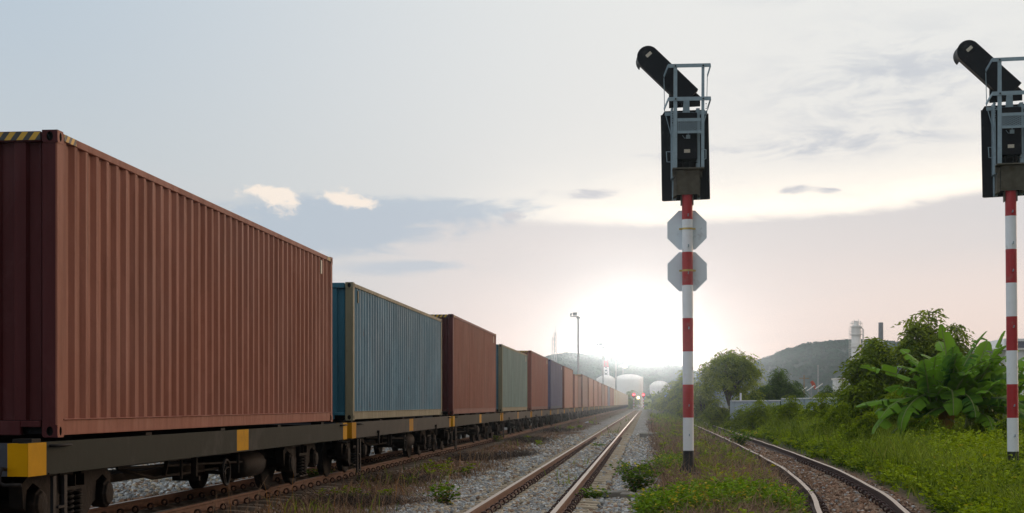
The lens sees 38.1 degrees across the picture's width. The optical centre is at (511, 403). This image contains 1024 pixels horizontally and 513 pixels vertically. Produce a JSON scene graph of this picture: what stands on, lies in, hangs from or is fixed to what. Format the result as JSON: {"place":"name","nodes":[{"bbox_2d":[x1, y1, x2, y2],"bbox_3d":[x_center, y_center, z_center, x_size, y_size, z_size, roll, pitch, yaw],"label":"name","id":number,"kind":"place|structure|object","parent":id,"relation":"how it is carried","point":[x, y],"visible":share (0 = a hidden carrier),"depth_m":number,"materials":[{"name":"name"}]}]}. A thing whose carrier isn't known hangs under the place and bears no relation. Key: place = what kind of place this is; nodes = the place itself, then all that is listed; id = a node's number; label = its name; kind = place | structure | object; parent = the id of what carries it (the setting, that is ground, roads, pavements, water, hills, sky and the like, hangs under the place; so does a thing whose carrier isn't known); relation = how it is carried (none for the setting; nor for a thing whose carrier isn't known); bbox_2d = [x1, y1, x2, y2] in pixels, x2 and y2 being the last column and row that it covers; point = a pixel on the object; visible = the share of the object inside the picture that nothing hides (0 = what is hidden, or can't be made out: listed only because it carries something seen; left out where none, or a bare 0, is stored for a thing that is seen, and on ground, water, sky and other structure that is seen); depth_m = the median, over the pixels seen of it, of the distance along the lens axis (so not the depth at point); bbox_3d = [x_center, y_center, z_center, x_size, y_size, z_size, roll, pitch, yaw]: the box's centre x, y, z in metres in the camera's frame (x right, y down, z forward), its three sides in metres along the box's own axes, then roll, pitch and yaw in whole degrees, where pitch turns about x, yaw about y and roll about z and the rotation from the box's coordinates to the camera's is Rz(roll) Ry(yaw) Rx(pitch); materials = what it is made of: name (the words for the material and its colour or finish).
{"place":"outdoors","nodes":[
{"label":"outdoors","id":0,"kind":"place"},
{"bbox_2d":[250,442,527,512],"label":"rusty gravel","id":1,"kind":"structure","parent":0,"point":[443,460],"depth_m":34.88,"materials":[{"name":"brown gravel"}]},
{"bbox_2d":[0,0,1023,370],"label":"sky","id":2,"kind":"structure","parent":0,"point":[493,165],"materials":[{"name":"white"}]},
{"bbox_2d":[111,407,1023,512],"bbox_3d":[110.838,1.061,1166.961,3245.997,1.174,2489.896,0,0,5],"label":"ground","id":3,"kind":"structure","parent":0,"point":[606,420],"depth_m":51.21,"materials":[{"name":"green plant"}]},
{"bbox_2d":[90,441,436,507],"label":"side gravel","id":4,"kind":"structure","parent":3,"relation":"on","point":[121,489],"depth_m":27.34,"materials":[{"name":"grey gravel"}]},
{"bbox_2d":[306,469,334,477],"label":"leafy weed","id":5,"kind":"object","parent":3,"relation":"on","point":[314,472],"visible":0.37,"depth_m":31.06,"materials":[{"name":"green plant"}]},
{"bbox_2d":[88,408,625,512],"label":"railway track","id":6,"kind":"structure","parent":3,"relation":"on","point":[195,500],"depth_m":25.85,"materials":[{"name":"rusted steel"}]},
{"bbox_2d":[0,422,347,512],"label":"flat wagon","id":7,"kind":"object","parent":6,"relation":"on","point":[39,473],"visible":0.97,"depth_m":16.73,"materials":[{"name":"grey paint"}]},
{"bbox_2d":[0,129,332,436],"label":"shipping container","id":8,"kind":"object","parent":7,"relation":"on","point":[132,298],"visible":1,"depth_m":16.16,"materials":[{"name":"red metal"}]},
{"bbox_2d":[274,415,451,476],"bbox_3d":[-3.597,0.860,34.647,2.652,1.084,14.590,0,0,5],"label":"flat wagon","id":9,"kind":"object","parent":6,"relation":"on","point":[404,434],"visible":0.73,"depth_m":31.57,"materials":[{"name":"grey paint"}]},
{"bbox_2d":[332,282,441,419],"bbox_3d":[-3.638,-0.981,33.938,2.442,2.591,12.190,0,0,5],"label":"shipping container","id":10,"kind":"object","parent":9,"relation":"on","point":[386,357],"visible":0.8,"depth_m":30.96,"materials":[{"name":"blue metal"}]},
{"bbox_2d":[391,412,500,451],"bbox_3d":[-2.296,0.860,49.089,2.652,1.084,14.590,0,0,5],"label":"flat wagon","id":11,"kind":"object","parent":6,"relation":"on","point":[476,426],"visible":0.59,"depth_m":46.86,"materials":[{"name":"metal"}]},
{"bbox_2d":[430,314,495,414],"bbox_3d":[-2.337,-1.118,48.379,2.442,2.866,12.191,0,0,5],"label":"shipping container","id":12,"kind":"object","parent":11,"relation":"on","point":[468,367],"visible":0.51,"depth_m":45.45,"materials":[{"name":"red metal"}]},
{"bbox_2d":[457,410,530,439],"bbox_3d":[-0.996,0.860,63.530,2.652,1.084,14.590,0,0,5],"label":"flat wagon","id":13,"kind":"object","parent":6,"relation":"on","point":[511,421],"visible":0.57,"depth_m":61.30,"materials":[{"name":"metal"}]},
{"bbox_2d":[496,344,527,411],"bbox_3d":[-1.036,-0.981,62.821,2.442,2.591,12.190,0,0,5],"label":"shipping container","id":14,"kind":"object","parent":13,"relation":"on","point":[511,379],"visible":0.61,"depth_m":60.22,"materials":[{"name":"metal"}]},
{"bbox_2d":[516,409,550,431],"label":"flat wagon","id":15,"kind":"object","parent":6,"relation":"on","point":[536,417],"visible":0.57,"depth_m":76.59,"materials":[{"name":"metal"}]},
{"bbox_2d":[519,350,547,409],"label":"shipping container","id":16,"kind":"object","parent":15,"relation":"on","point":[537,381],"visible":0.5,"depth_m":74.62,"materials":[{"name":"red metal"}]},
{"bbox_2d":[523,408,564,427],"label":"flat wagon","id":17,"kind":"object","parent":6,"relation":"on","point":[552,416],"visible":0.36,"depth_m":91.03,"materials":[{"name":"metal"}]},
{"bbox_2d":[548,359,561,408],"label":"shipping container","id":18,"kind":"object","parent":17,"relation":"on","point":[554,385],"visible":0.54,"depth_m":89.34,"materials":[{"name":"metal"}]},
{"bbox_2d":[553,408,574,423],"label":"flat wagon","id":19,"kind":"object","parent":6,"relation":"on","point":[567,412],"visible":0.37,"depth_m":107.98,"materials":[{"name":"grey paint"}]},
{"bbox_2d":[562,366,572,407],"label":"shipping container","id":20,"kind":"object","parent":19,"relation":"on","point":[567,387],"visible":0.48,"depth_m":104.50,"materials":[{"name":"metal"}]},
{"bbox_2d":[565,407,582,420],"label":"flat wagon","id":21,"kind":"object","parent":6,"relation":"on","point":[576,412],"visible":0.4,"depth_m":122.40,"materials":[{"name":"grey paint"}]},
{"bbox_2d":[573,374,577,407],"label":"shipping container","id":22,"kind":"object","parent":21,"relation":"on","point":[575,390],"visible":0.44,"depth_m":116.43,"materials":[{"name":"metal"}]},
{"bbox_2d":[578,376,580,406],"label":"shipping container","id":23,"kind":"object","parent":21,"relation":"on","point":[579,391],"visible":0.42,"depth_m":123.47,"materials":[{"name":"metal"}]},
{"bbox_2d":[574,407,588,418],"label":"flat wagon","id":24,"kind":"object","parent":6,"relation":"on","point":[583,411],"visible":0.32,"depth_m":136.78,"materials":[{"name":"grey paint"}]},
{"bbox_2d":[575,374,587,406],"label":"shipping container","id":25,"kind":"object","parent":24,"relation":"on","point":[584,390],"visible":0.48,"depth_m":133.57,"materials":[{"name":"metal"}]},
{"bbox_2d":[581,407,593,417],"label":"flat wagon","id":26,"kind":"object","parent":6,"relation":"on","point":[589,411],"visible":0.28,"depth_m":149.42,"materials":[{"name":"grey paint"}]},
{"bbox_2d":[588,377,592,406],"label":"shipping container","id":27,"kind":"object","parent":26,"relation":"on","point":[590,392],"visible":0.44,"depth_m":148.11,"materials":[{"name":"red metal"}]},
{"bbox_2d":[587,406,597,415],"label":"flat wagon","id":28,"kind":"object","parent":6,"relation":"on","point":[595,409],"visible":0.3,"depth_m":162.57,"materials":[{"name":"grey paint"}]},
{"bbox_2d":[593,380,597,406],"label":"shipping container","id":29,"kind":"object","parent":28,"relation":"on","point":[595,392],"visible":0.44,"depth_m":162.89,"materials":[{"name":"red metal"}]},
{"bbox_2d":[592,406,601,414],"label":"flat wagon","id":30,"kind":"object","parent":6,"relation":"on","point":[599,409],"visible":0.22,"depth_m":179.72,"materials":[{"name":"grey paint"}]},
{"bbox_2d":[598,382,601,405],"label":"shipping container","id":31,"kind":"object","parent":30,"relation":"on","point":[599,394],"visible":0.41,"depth_m":177.02,"materials":[{"name":"red metal"}]},
{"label":"flat wagon","id":32,"kind":"object","parent":6,"relation":"on","visible":0},
{"bbox_2d":[602,384,604,405],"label":"shipping container","id":33,"kind":"object","parent":32,"relation":"on","point":[603,394],"visible":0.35,"depth_m":193.83,"materials":[{"name":"brown metal"}]},
{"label":"flat wagon","id":34,"kind":"object","parent":6,"relation":"on","visible":0},
{"bbox_2d":[605,385,607,405],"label":"shipping container","id":35,"kind":"object","parent":34,"relation":"on","point":[606,395],"visible":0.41,"depth_m":208.69,"materials":[{"name":"metal"}]},
{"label":"flat wagon","id":36,"kind":"object","parent":6,"relation":"on","visible":0},
{"bbox_2d":[608,386,609,405],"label":"shipping container","id":37,"kind":"object","parent":36,"relation":"on","point":[608,396],"visible":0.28,"depth_m":219.94,"materials":[{"name":"brown metal"}]},
{"bbox_2d":[422,482,461,504],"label":"leafy weed","id":38,"kind":"object","parent":3,"relation":"on","point":[444,497],"visible":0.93,"depth_m":22.44,"materials":[{"name":"green plant"}]},
{"bbox_2d":[275,433,665,512],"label":"ballast gravel","id":39,"kind":"structure","parent":3,"relation":"on","point":[544,497],"depth_m":29.31,"materials":[{"name":"grey gravel"}]},
{"bbox_2d":[493,434,507,441],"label":"leafy weed","id":40,"kind":"object","parent":3,"relation":"on","point":[497,438],"visible":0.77,"depth_m":59.86,"materials":[{"name":"green plant"}]},
{"bbox_2d":[201,417,821,512],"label":"dry grass","id":41,"kind":"structure","parent":3,"relation":"on","point":[657,442],"depth_m":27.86,"materials":[{"name":"brown plant"}]},
{"bbox_2d":[457,407,642,512],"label":"railway track","id":42,"kind":"structure","parent":3,"relation":"on","point":[570,501],"depth_m":29.47,"materials":[{"name":"rusty steel"},{"name":"grey metal"}]},
{"bbox_2d":[274,426,833,508],"bbox_3d":[3.319,1.407,57.435,9.658,0.460,71.858,0,0,5],"label":"dead brush","id":43,"kind":"object","parent":3,"relation":"on","point":[520,453],"visible":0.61,"depth_m":29.47,"materials":[{"name":"brown plant"}]},
{"bbox_2d":[570,311,584,373],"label":"floodlight mast","id":44,"kind":"object","parent":3,"relation":"on","point":[581,313],"visible":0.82,"depth_m":204.90,"materials":[{"name":"grey metal"}]},
{"bbox_2d":[575,485,610,498],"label":"leafy weed","id":45,"kind":"object","parent":3,"relation":"on","point":[588,494],"visible":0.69,"depth_m":24.06,"materials":[{"name":"green plant"}]},
{"bbox_2d":[597,342,608,383],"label":"floodlight mast","id":46,"kind":"object","parent":3,"relation":"on","point":[605,344],"visible":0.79,"depth_m":324.40,"materials":[{"name":"grey metal"}]},
{"bbox_2d":[596,375,614,388],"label":"storage tank","id":47,"kind":"object","parent":3,"relation":"on","point":[609,381],"visible":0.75,"depth_m":639.79,"materials":[{"name":"white metal"}]},
{"bbox_2d":[604,360,608,374],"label":"radio tower","id":48,"kind":"structure","parent":3,"relation":"on","point":[607,365],"depth_m":687.81,"materials":[{"name":"white metal"}]},
{"bbox_2d":[610,355,620,389],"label":"floodlight mast","id":49,"kind":"object","parent":3,"relation":"on","point":[618,356],"visible":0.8,"depth_m":453.86,"materials":[{"name":"grey metal"}]},
{"bbox_2d":[603,490,629,497],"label":"concrete block","id":50,"kind":"structure","parent":3,"relation":"on","point":[616,493],"depth_m":24.38,"materials":[{"name":"grey concrete"}]},
{"bbox_2d":[545,352,712,397],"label":"ridge woods","id":51,"kind":"object","parent":3,"relation":"on","point":[660,370],"visible":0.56,"depth_m":906.89,"materials":[{"name":"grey plant"}]},
{"bbox_2d":[617,374,642,407],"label":"storage tank","id":52,"kind":"object","parent":3,"relation":"on","point":[627,382],"visible":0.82,"depth_m":599.05,"materials":[{"name":"white metal"}]},
{"bbox_2d":[619,492,641,498],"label":"concrete block","id":53,"kind":"structure","parent":3,"relation":"on","point":[623,494],"depth_m":23.66,"materials":[{"name":"grey concrete"}]},
{"bbox_2d":[626,390,642,408],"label":"tree","id":54,"kind":"object","parent":3,"relation":"on","point":[631,400],"visible":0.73,"depth_m":467.28,"materials":[{"name":"green plant"}]},
{"bbox_2d":[608,460,666,491],"bbox_3d":[2.157,1.281,24.836,0.948,0.701,0.797,0,0,-45],"label":"leafy weed","id":55,"kind":"object","parent":3,"relation":"on","point":[635,483],"visible":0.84,"depth_m":24.73,"materials":[{"name":"green plant"}]},
{"bbox_2d":[639,432,661,437],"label":"concrete block","id":56,"kind":"structure","parent":3,"relation":"on","point":[645,434],"depth_m":66.03,"materials":[{"name":"grey concrete"}]},
{"bbox_2d":[628,390,675,409],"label":"woods","id":57,"kind":"object","parent":3,"relation":"on","point":[648,401],"visible":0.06,"depth_m":382.51,"materials":[{"name":"green plant"}]},
{"bbox_2d":[651,388,666,411],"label":"tree","id":58,"kind":"object","parent":3,"relation":"on","point":[660,395],"visible":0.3,"depth_m":288.31,"materials":[{"name":"green plant"}]},
{"bbox_2d":[650,381,669,393],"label":"storage tank","id":59,"kind":"object","parent":3,"relation":"on","point":[655,386],"visible":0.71,"depth_m":617.93,"materials":[{"name":"white metal"}]},
{"bbox_2d":[652,381,678,415],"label":"tree","id":60,"kind":"object","parent":3,"relation":"on","point":[660,404],"visible":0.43,"depth_m":183.72,"materials":[{"name":"green plant"}]},
{"bbox_2d":[314,392,1023,512],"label":"green weeds","id":61,"kind":"object","parent":3,"relation":"on","point":[943,507],"visible":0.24,"depth_m":29.88,"materials":[{"name":"green plant"}]},
{"bbox_2d":[636,46,710,475],"bbox_3d":[3.247,-2.871,29.722,1.469,8.616,0.898,0,0,4],"label":"railway signal","id":62,"kind":"object","parent":3,"relation":"on","point":[685,169],"visible":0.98,"depth_m":29.57,"materials":[{"name":"white paint"}]},
{"bbox_2d":[661,370,696,417],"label":"tree","id":63,"kind":"object","parent":3,"relation":"on","point":[677,399],"visible":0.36,"depth_m":138.43,"materials":[{"name":"green plant"}]},
{"bbox_2d":[675,377,722,422],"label":"tree","id":64,"kind":"object","parent":3,"relation":"on","point":[702,398],"visible":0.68,"depth_m":110.58,"materials":[{"name":"green plant"}]},
{"bbox_2d":[697,398,729,426],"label":"bush","id":65,"kind":"object","parent":3,"relation":"on","point":[718,415],"visible":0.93,"depth_m":93.88,"materials":[{"name":"green plant"}]},
{"bbox_2d":[626,446,812,512],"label":"ground cover","id":66,"kind":"object","parent":3,"relation":"on","point":[669,496],"visible":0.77,"depth_m":19.02,"materials":[{"name":"green plant"}]},
{"bbox_2d":[694,348,766,419],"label":"tree","id":67,"kind":"object","parent":3,"relation":"on","point":[726,372],"visible":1,"depth_m":93.49,"materials":[{"name":"green plant"}]},
{"bbox_2d":[721,403,752,432],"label":"bush","id":68,"kind":"object","parent":3,"relation":"on","point":[735,422],"visible":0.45,"depth_m":78.86,"materials":[{"name":"green plant"}]},
{"bbox_2d":[723,429,757,445],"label":"leafy weed","id":69,"kind":"object","parent":3,"relation":"on","point":[741,439],"visible":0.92,"depth_m":53.17,"materials":[{"name":"green plant"}]},
{"bbox_2d":[731,379,767,399],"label":"tree","id":70,"kind":"object","parent":3,"relation":"on","point":[752,396],"visible":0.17,"depth_m":102.66,"materials":[{"name":"green plant"}]},
{"bbox_2d":[730,400,780,428],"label":"sheet fence","id":71,"kind":"object","parent":3,"relation":"on","point":[735,403],"visible":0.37,"depth_m":86.63,"materials":[{"name":"grey metal"}]},
{"bbox_2d":[739,400,772,430],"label":"bush","id":72,"kind":"object","parent":3,"relation":"on","point":[758,412],"visible":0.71,"depth_m":73.03,"materials":[{"name":"green plant"}]},
{"bbox_2d":[767,402,777,415],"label":"bush","id":73,"kind":"object","parent":3,"relation":"on","point":[771,406],"visible":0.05,"depth_m":77.84,"materials":[{"name":"green plant"}]},
{"bbox_2d":[758,365,804,404],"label":"tree","id":74,"kind":"object","parent":3,"relation":"on","point":[778,388],"visible":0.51,"depth_m":110.11,"materials":[{"name":"green plant"}]},
{"bbox_2d":[766,394,804,430],"bbox_3d":[12.051,0.702,65.118,1.795,2.226,2.258,0,0,5],"label":"bush","id":75,"kind":"object","parent":3,"relation":"on","point":[788,408],"visible":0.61,"depth_m":64.81,"materials":[{"name":"green plant"}]},
{"bbox_2d":[662,411,921,512],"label":"railway track","id":76,"kind":"structure","parent":3,"relation":"on","point":[884,499],"depth_m":27.25,"materials":[{"name":"rusty steel"},{"name":"grey metal"}]},
{"bbox_2d":[785,380,811,397],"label":"tree","id":77,"kind":"object","parent":3,"relation":"on","point":[800,387],"visible":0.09,"depth_m":116.38,"materials":[{"name":"green plant"}]},
{"bbox_2d":[799,375,808,395],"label":"utility pole","id":78,"kind":"object","parent":3,"relation":"on","point":[803,378],"visible":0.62,"depth_m":182.45,"materials":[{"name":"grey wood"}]},
{"bbox_2d":[781,397,836,410],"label":"sheet fence","id":79,"kind":"object","parent":3,"relation":"on","point":[805,401],"visible":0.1,"depth_m":80.24,"materials":[{"name":"grey metal"}]},
{"bbox_2d":[792,392,837,424],"bbox_3d":[12.616,0.657,61.271,2.055,2.264,2.266,0,0,-23],"label":"bush","id":80,"kind":"object","parent":3,"relation":"on","point":[818,408],"visible":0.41,"depth_m":60.90,"materials":[{"name":"green plant"}]},
{"bbox_2d":[817,365,818,393],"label":"utility pole","id":81,"kind":"object","parent":3,"relation":"on","point":[817,378],"visible":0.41,"depth_m":413.91,"materials":[{"name":"grey paint"}]},
{"bbox_2d":[721,435,925,512],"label":"brown gravel","id":82,"kind":"structure","parent":3,"relation":"on","point":[845,503],"depth_m":26.18,"materials":[{"name":"gravel"}]},
{"bbox_2d":[818,385,837,397],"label":"tree","id":83,"kind":"object","parent":3,"relation":"on","point":[829,388],"visible":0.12,"depth_m":132.79,"materials":[{"name":"green plant"}]},
{"bbox_2d":[808,402,857,436],"bbox_3d":[11.215,0.831,51.297,1.863,1.807,1.831,0,0,29],"label":"bush","id":84,"kind":"object","parent":3,"relation":"on","point":[839,416],"visible":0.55,"depth_m":51.02,"materials":[{"name":"green plant"}]},
{"bbox_2d":[822,384,846,419],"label":"bush","id":85,"kind":"object","parent":3,"relation":"on","point":[836,400],"visible":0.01,"depth_m":57.07,"materials":[{"name":"green plant"}]},
{"bbox_2d":[831,378,848,390],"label":"plant building","id":86,"kind":"structure","parent":3,"relation":"on","point":[835,382],"depth_m":403.70,"materials":[{"name":"white paint"}]},
{"bbox_2d":[849,319,863,359],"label":"distillation column","id":87,"kind":"structure","parent":3,"relation":"on","point":[855,334],"depth_m":421.99,"materials":[{"name":"metal"}]},
{"bbox_2d":[842,411,888,442],"bbox_3d":[10.391,0.938,43.314,1.548,1.449,1.722,0,0,5],"label":"bush","id":88,"kind":"object","parent":3,"relation":"on","point":[867,418],"visible":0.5,"depth_m":43.05,"materials":[{"name":"green plant"}]},
{"bbox_2d":[825,337,906,422],"bbox_3d":[13.335,-0.144,54.067,3.529,4.624,4.357,0,0,20],"label":"tree","id":89,"kind":"object","parent":3,"relation":"on","point":[863,386],"visible":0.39,"depth_m":53.36,"materials":[{"name":"green plant"}]},
{"bbox_2d":[878,322,882,344],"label":"chimney","id":90,"kind":"object","parent":3,"relation":"on","point":[880,330],"visible":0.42,"depth_m":441.30,"materials":[{"name":"white paint"}]},
{"bbox_2d":[868,391,914,429],"bbox_3d":[11.845,0.637,46.178,1.923,2.033,1.693,0,0,5],"label":"bush","id":91,"kind":"object","parent":3,"relation":"on","point":[892,396],"visible":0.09,"depth_m":45.98,"materials":[{"name":"green plant"}]},
{"bbox_2d":[875,308,963,420],"bbox_3d":[14.871,-0.769,53.021,4.247,5.279,3.699,0,0,-6],"label":"tree","id":92,"kind":"object","parent":3,"relation":"on","point":[926,339],"visible":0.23,"depth_m":52.24,"materials":[{"name":"green plant"}]},
{"bbox_2d":[898,414,954,440],"bbox_3d":[11.273,1.014,40.224,2.179,1.484,1.644,0,0,5],"label":"bush","id":93,"kind":"object","parent":3,"relation":"on","point":[929,424],"visible":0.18,"depth_m":40.02,"materials":[{"name":"green plant"}]},
{"bbox_2d":[855,324,1023,435],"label":"banana plant","id":94,"kind":"object","parent":3,"relation":"on","point":[951,381],"visible":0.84,"depth_m":40.55,"materials":[{"name":"green plant"}]},
{"bbox_2d":[946,323,975,416],"bbox_3d":[16.673,-0.761,55.788,3.253,4.573,2.818,0,0,28],"label":"tree","id":95,"kind":"object","parent":3,"relation":"on","point":[957,330],"visible":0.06,"depth_m":55.51,"materials":[{"name":"green plant"}]},
{"bbox_2d":[939,331,1023,423],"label":"banana plant","id":96,"kind":"object","parent":3,"relation":"on","point":[1021,369],"visible":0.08,"depth_m":44.88,"materials":[{"name":"green plant"}]},
{"bbox_2d":[961,408,1003,436],"bbox_3d":[12.955,0.852,40.973,1.646,1.575,1.852,0,0,5],"label":"bush","id":97,"kind":"object","parent":3,"relation":"on","point":[987,410],"visible":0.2,"depth_m":40.78,"materials":[{"name":"green plant"}]},
{"bbox_2d":[954,355,1019,419],"bbox_3d":[16.164,0.073,50.628,2.701,3.555,2.891,0,0,5],"label":"tree","id":98,"kind":"object","parent":3,"relation":"on","point":[998,395],"visible":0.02,"depth_m":49.89,"materials":[{"name":"green plant"}]},
{"bbox_2d":[953,40,1023,465],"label":"railway signal","id":99,"kind":"object","parent":3,"relation":"on","point":[1002,137],"visible":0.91,"depth_m":28.98,"materials":[{"name":"white paint"}]},
{"bbox_2d":[966,339,1023,394],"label":"flat roofed building","id":100,"kind":"structure","parent":3,"relation":"on","point":[1020,348],"depth_m":166.10,"materials":[{"name":"white paint"}]},
{"bbox_2d":[1018,341,1023,347],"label":"window","id":101,"kind":"structure","parent":100,"relation":"in","point":[1020,343],"depth_m":165.96,"materials":[{"name":"glass"}]},
{"bbox_2d":[984,416,1023,438],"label":"bush","id":102,"kind":"object","parent":3,"relation":"on","point":[1003,424],"visible":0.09,"depth_m":37.89,"materials":[{"name":"green plant"}]},
{"bbox_2d":[572,365,694,405],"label":"ridge","id":103,"kind":"structure","parent":0,"point":[644,387],"depth_m":884.48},
{"bbox_2d":[719,347,903,406],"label":"hill","id":104,"kind":"structure","parent":0,"point":[810,372],"depth_m":768.96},
{"bbox_2d":[712,339,965,401],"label":"hill woods","id":105,"kind":"object","parent":104,"relation":"on","point":[778,358],"visible":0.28,"depth_m":808.64,"materials":[{"name":"green plant"}]},
{"bbox_2d":[727,410,1023,512],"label":"tall grass","id":106,"kind":"structure","parent":0,"point":[884,442],"depth_m":32.06,"materials":[{"name":"green plant"}]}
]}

